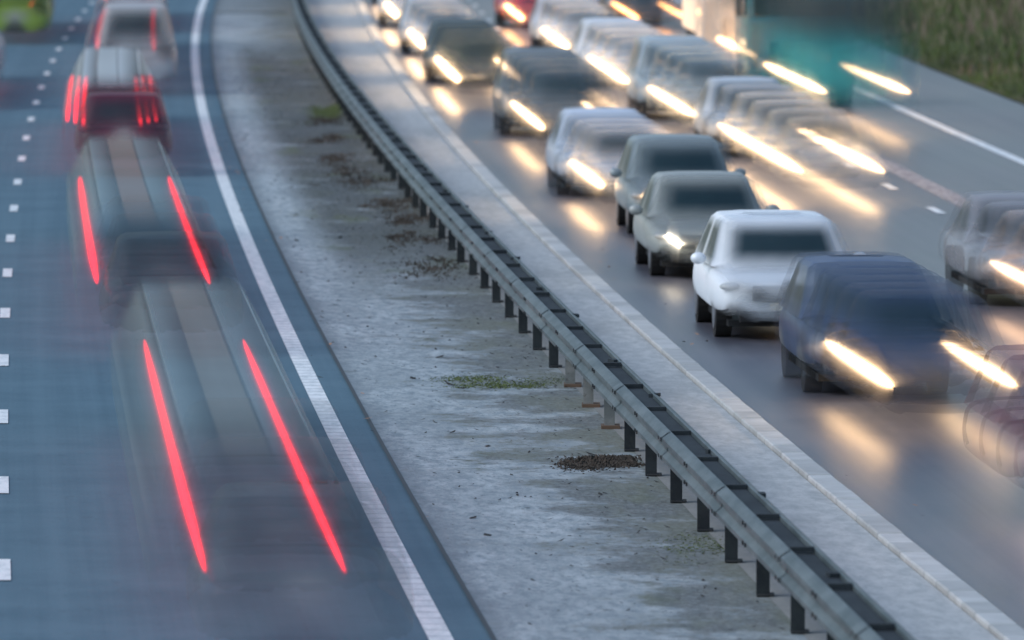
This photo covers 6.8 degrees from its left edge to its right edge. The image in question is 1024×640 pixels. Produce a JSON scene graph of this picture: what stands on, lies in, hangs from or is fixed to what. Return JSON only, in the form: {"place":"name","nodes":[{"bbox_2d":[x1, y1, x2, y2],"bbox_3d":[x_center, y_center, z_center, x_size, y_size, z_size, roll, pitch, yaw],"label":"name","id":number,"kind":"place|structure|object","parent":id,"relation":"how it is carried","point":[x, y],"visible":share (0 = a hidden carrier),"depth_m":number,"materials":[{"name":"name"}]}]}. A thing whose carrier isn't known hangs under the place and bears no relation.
{"place":"outdoors","nodes":[
{"label":"outdoors","id":0,"kind":"place"},
{"bbox_2d":[0,0,491,639],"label":"carriageway","id":1,"kind":"structure","parent":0,"point":[96,540],"depth_m":92.41,"materials":[{"name":"grey asphalt"}]},
{"bbox_2d":[0,0,49,32],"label":"van","id":2,"kind":"object","parent":1,"relation":"on","point":[16,16],"visible":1,"depth_m":222.00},
{"bbox_2d":[0,2,93,579],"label":"lane marking","id":3,"kind":"object","parent":1,"relation":"on","point":[5,569],"visible":1,"depth_m":102.00,"materials":[{"name":"paint"}]},
{"bbox_2d":[67,48,168,156],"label":"hatchback car","id":4,"kind":"object","parent":1,"relation":"on","point":[135,116],"visible":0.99,"depth_m":148.64,"materials":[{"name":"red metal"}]},
{"bbox_2d":[91,0,173,81],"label":"van","id":5,"kind":"object","parent":1,"relation":"on","point":[144,29],"visible":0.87,"depth_m":186.10,"materials":[{"name":"silver metal"}]},
{"bbox_2d":[105,0,162,3],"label":"estate car","id":6,"kind":"object","parent":1,"relation":"on","point":[132,1],"visible":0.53,"depth_m":232.09,"materials":[{"name":"silver metal"}]},
{"bbox_2d":[79,141,208,280],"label":"hatchback car","id":7,"kind":"object","parent":1,"relation":"on","point":[123,168],"visible":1,"depth_m":118.96,"materials":[{"name":"silver metal"}]},
{"bbox_2d":[144,343,341,563],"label":"tail light","id":8,"kind":"object","parent":1,"relation":"on","point":[290,450],"visible":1,"depth_m":75.64,"materials":[{"name":"red plastic"}]},
{"bbox_2d":[191,0,453,639],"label":"edge line","id":9,"kind":"object","parent":1,"relation":"on","point":[432,622],"visible":1,"depth_m":93.95,"materials":[{"name":"paint"}]},
{"bbox_2d":[216,12,285,12],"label":"drain channel","id":10,"kind":"object","parent":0,"point":[250,12],"visible":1,"depth_m":251.57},
{"bbox_2d":[212,0,807,639],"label":"concrete median","id":11,"kind":"object","parent":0,"point":[604,564],"visible":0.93,"depth_m":92.83,"materials":[{"name":"grey concrete"}]},
{"bbox_2d":[291,115,346,128],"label":"dead grass clump","id":12,"kind":"object","parent":11,"relation":"on","point":[323,119],"visible":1,"depth_m":172.00,"materials":[{"name":"plant"}]},
{"bbox_2d":[301,103,342,121],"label":"moss patch","id":13,"kind":"object","parent":11,"relation":"on","point":[333,109],"visible":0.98,"depth_m":176.96,"materials":[{"name":"green plant"}]},
{"bbox_2d":[289,132,361,145],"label":"dead grass clump","id":14,"kind":"object","parent":11,"relation":"on","point":[331,137],"visible":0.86,"depth_m":163.22,"materials":[{"name":"plant"}]},
{"bbox_2d":[304,152,377,167],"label":"dead grass clump","id":15,"kind":"object","parent":11,"relation":"on","point":[335,160],"visible":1,"depth_m":154.84,"materials":[{"name":"brown plant"}]},
{"bbox_2d":[304,174,395,190],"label":"dead grass clump","id":16,"kind":"object","parent":11,"relation":"on","point":[365,180],"visible":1,"depth_m":146.09,"materials":[{"name":"brown plant"}]},
{"bbox_2d":[316,159,386,181],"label":"dead grass clump","id":17,"kind":"object","parent":11,"relation":"on","point":[346,173],"visible":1,"depth_m":149.80,"materials":[{"name":"brown plant"}]},
{"bbox_2d":[210,0,496,639],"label":"tar joint","id":18,"kind":"object","parent":11,"relation":"on","point":[460,581],"visible":1,"depth_m":93.79,"materials":[{"name":"black asphalt"}]},
{"bbox_2d":[357,197,419,211],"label":"dead grass clump","id":19,"kind":"object","parent":11,"relation":"on","point":[390,202],"visible":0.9,"depth_m":138.44,"materials":[{"name":"plant"}]},
{"bbox_2d":[374,207,437,226],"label":"dead grass clump","id":20,"kind":"object","parent":11,"relation":"on","point":[402,219],"visible":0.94,"depth_m":133.74,"materials":[{"name":"brown plant"}]},
{"bbox_2d":[373,230,446,253],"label":"dead grass clump","id":21,"kind":"object","parent":11,"relation":"on","point":[396,235],"visible":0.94,"depth_m":127.96,"materials":[{"name":"brown plant"}]},
{"bbox_2d":[373,252,475,283],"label":"dead grass clump","id":22,"kind":"object","parent":11,"relation":"on","point":[430,268],"visible":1,"depth_m":120.49,"materials":[{"name":"brown plant"}]},
{"bbox_2d":[419,373,564,390],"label":"moss patch","id":23,"kind":"object","parent":11,"relation":"on","point":[457,378],"visible":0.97,"depth_m":97.71,"materials":[{"name":"green plant"}]},
{"bbox_2d":[213,46,924,639],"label":"leaf litter","id":24,"kind":"object","parent":11,"relation":"on","point":[425,296],"visible":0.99,"depth_m":109.16,"materials":[{"name":"orange plant"}]},
{"bbox_2d":[550,453,644,473],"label":"dead grass clump","id":25,"kind":"object","parent":11,"relation":"on","point":[602,462],"visible":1,"depth_m":85.99,"materials":[{"name":"brown plant"}]},
{"bbox_2d":[291,0,915,639],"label":"guardrail","id":26,"kind":"object","parent":11,"relation":"on","point":[825,592],"visible":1,"depth_m":87.13,"materials":[{"name":"metal"}]},
{"bbox_2d":[306,0,997,639],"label":"concrete paving","id":27,"kind":"structure","parent":11,"relation":"on","point":[906,596],"depth_m":94.58,"materials":[{"name":"grey concrete"}]},
{"bbox_2d":[626,526,724,565],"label":"moss patch","id":28,"kind":"object","parent":11,"relation":"on","point":[718,545],"visible":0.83,"depth_m":76.86,"materials":[{"name":"plant"}]},
{"bbox_2d":[363,0,1023,628],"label":"carriageway","id":29,"kind":"structure","parent":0,"point":[949,462],"depth_m":124.47,"materials":[{"name":"grey asphalt"}]},
{"bbox_2d":[377,0,405,25],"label":"car","id":30,"kind":"object","parent":29,"relation":"on","point":[390,10],"visible":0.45,"depth_m":237.99,"materials":[{"name":"white metal"}]},
{"bbox_2d":[399,0,464,53],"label":"car","id":31,"kind":"object","parent":29,"relation":"on","point":[418,18],"visible":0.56,"depth_m":215.14,"materials":[{"name":"white metal"}]},
{"bbox_2d":[422,19,499,81],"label":"car","id":32,"kind":"object","parent":29,"relation":"on","point":[454,48],"visible":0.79,"depth_m":192.05,"materials":[{"name":"grey metal"}]},
{"bbox_2d":[494,0,535,25],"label":"car","id":33,"kind":"object","parent":29,"relation":"on","point":[513,10],"visible":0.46,"depth_m":237.99,"materials":[{"name":"red metal"}]},
{"bbox_2d":[473,5,593,107],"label":"lane marking","id":34,"kind":"object","parent":29,"relation":"on","point":[515,46],"visible":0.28,"depth_m":234.99,"materials":[{"name":"paint"}]},
{"bbox_2d":[492,47,592,134],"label":"car","id":35,"kind":"object","parent":29,"relation":"on","point":[539,87],"visible":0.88,"depth_m":163.56,"materials":[{"name":"grey metal"}]},
{"bbox_2d":[529,0,596,47],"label":"car","id":36,"kind":"object","parent":29,"relation":"on","point":[554,23],"visible":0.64,"depth_m":216.01,"materials":[{"name":"white metal"}]},
{"bbox_2d":[546,108,647,194],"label":"car","id":37,"kind":"object","parent":29,"relation":"on","point":[585,147],"visible":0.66,"depth_m":142.46,"materials":[{"name":"silver metal"}]},
{"bbox_2d":[571,18,649,84],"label":"car","id":38,"kind":"object","parent":29,"relation":"on","point":[602,48],"visible":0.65,"depth_m":189.98,"materials":[{"name":"white metal"}]},
{"bbox_2d":[599,0,681,23],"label":"car","id":39,"kind":"object","parent":29,"relation":"on","point":[651,10],"visible":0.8,"depth_m":239.96,"materials":[{"name":"black metal"}]},
{"bbox_2d":[627,35,720,117],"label":"car","id":40,"kind":"object","parent":29,"relation":"on","point":[671,73],"visible":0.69,"depth_m":171.28,"materials":[{"name":"silver metal"}]},
{"bbox_2d":[609,134,745,233],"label":"car","id":41,"kind":"object","parent":29,"relation":"on","point":[645,158],"visible":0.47,"depth_m":130.60,"materials":[{"name":"grey metal"}]},
{"bbox_2d":[354,0,1023,639],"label":"kerb","id":42,"kind":"structure","parent":29,"relation":"on","point":[974,604],"depth_m":92.69,"materials":[{"name":"concrete"}]},
{"bbox_2d":[629,171,779,275],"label":"car","id":43,"kind":"object","parent":29,"relation":"on","point":[672,212],"visible":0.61,"depth_m":119.66,"materials":[{"name":"grey metal"}]},
{"bbox_2d":[682,0,799,74],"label":"lorry","id":44,"kind":"object","parent":29,"relation":"on","point":[724,28],"visible":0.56,"depth_m":197.90,"materials":[{"name":"white metal"}]},
{"bbox_2d":[596,15,944,212],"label":"lane marking","id":45,"kind":"object","parent":29,"relation":"on","point":[889,186],"visible":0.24,"depth_m":145.40,"materials":[{"name":"paint"}]},
{"bbox_2d":[691,210,865,336],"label":"car","id":46,"kind":"object","parent":29,"relation":"on","point":[745,262],"visible":0.77,"depth_m":106.55,"materials":[{"name":"white metal"}]},
{"bbox_2d":[591,0,968,208],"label":"worn lane joint","id":47,"kind":"object","parent":29,"relation":"on","point":[898,170],"visible":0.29,"depth_m":154.22,"materials":[{"name":"white paint"}]},
{"bbox_2d":[693,77,877,169],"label":"car","id":48,"kind":"object","parent":29,"relation":"on","point":[741,112],"visible":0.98,"depth_m":156.81,"materials":[{"name":"white metal"}]},
{"bbox_2d":[735,0,904,104],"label":"lorry","id":49,"kind":"object","parent":29,"relation":"on","point":[784,58],"visible":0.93,"depth_m":180.09,"materials":[{"name":"teal metal"}]},
{"bbox_2d":[675,0,1023,164],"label":"edge line","id":50,"kind":"object","parent":29,"relation":"on","point":[947,129],"visible":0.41,"depth_m":171.18,"materials":[{"name":"white paint"}]},
{"bbox_2d":[779,255,1014,391],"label":"car","id":51,"kind":"object","parent":29,"relation":"on","point":[859,317],"visible":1,"depth_m":96.57,"materials":[{"name":"blue metal"}]},
{"bbox_2d":[945,193,1023,303],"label":"car","id":52,"kind":"object","parent":29,"relation":"on","point":[994,222],"visible":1,"depth_m":113.03,"materials":[{"name":"grey metal"}]},
{"bbox_2d":[466,16,1023,636],"bbox_3d":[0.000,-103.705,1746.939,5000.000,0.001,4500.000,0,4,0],"label":"ground","id":53,"kind":"structure","parent":0,"point":[900,56],"depth_m":204.09,"materials":[{"name":"green plant"}]},
{"bbox_2d":[806,0,1023,103],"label":"grass bank","id":54,"kind":"structure","parent":53,"relation":"on","point":[984,57],"depth_m":217.29,"materials":[{"name":"green plant"}]}
]}

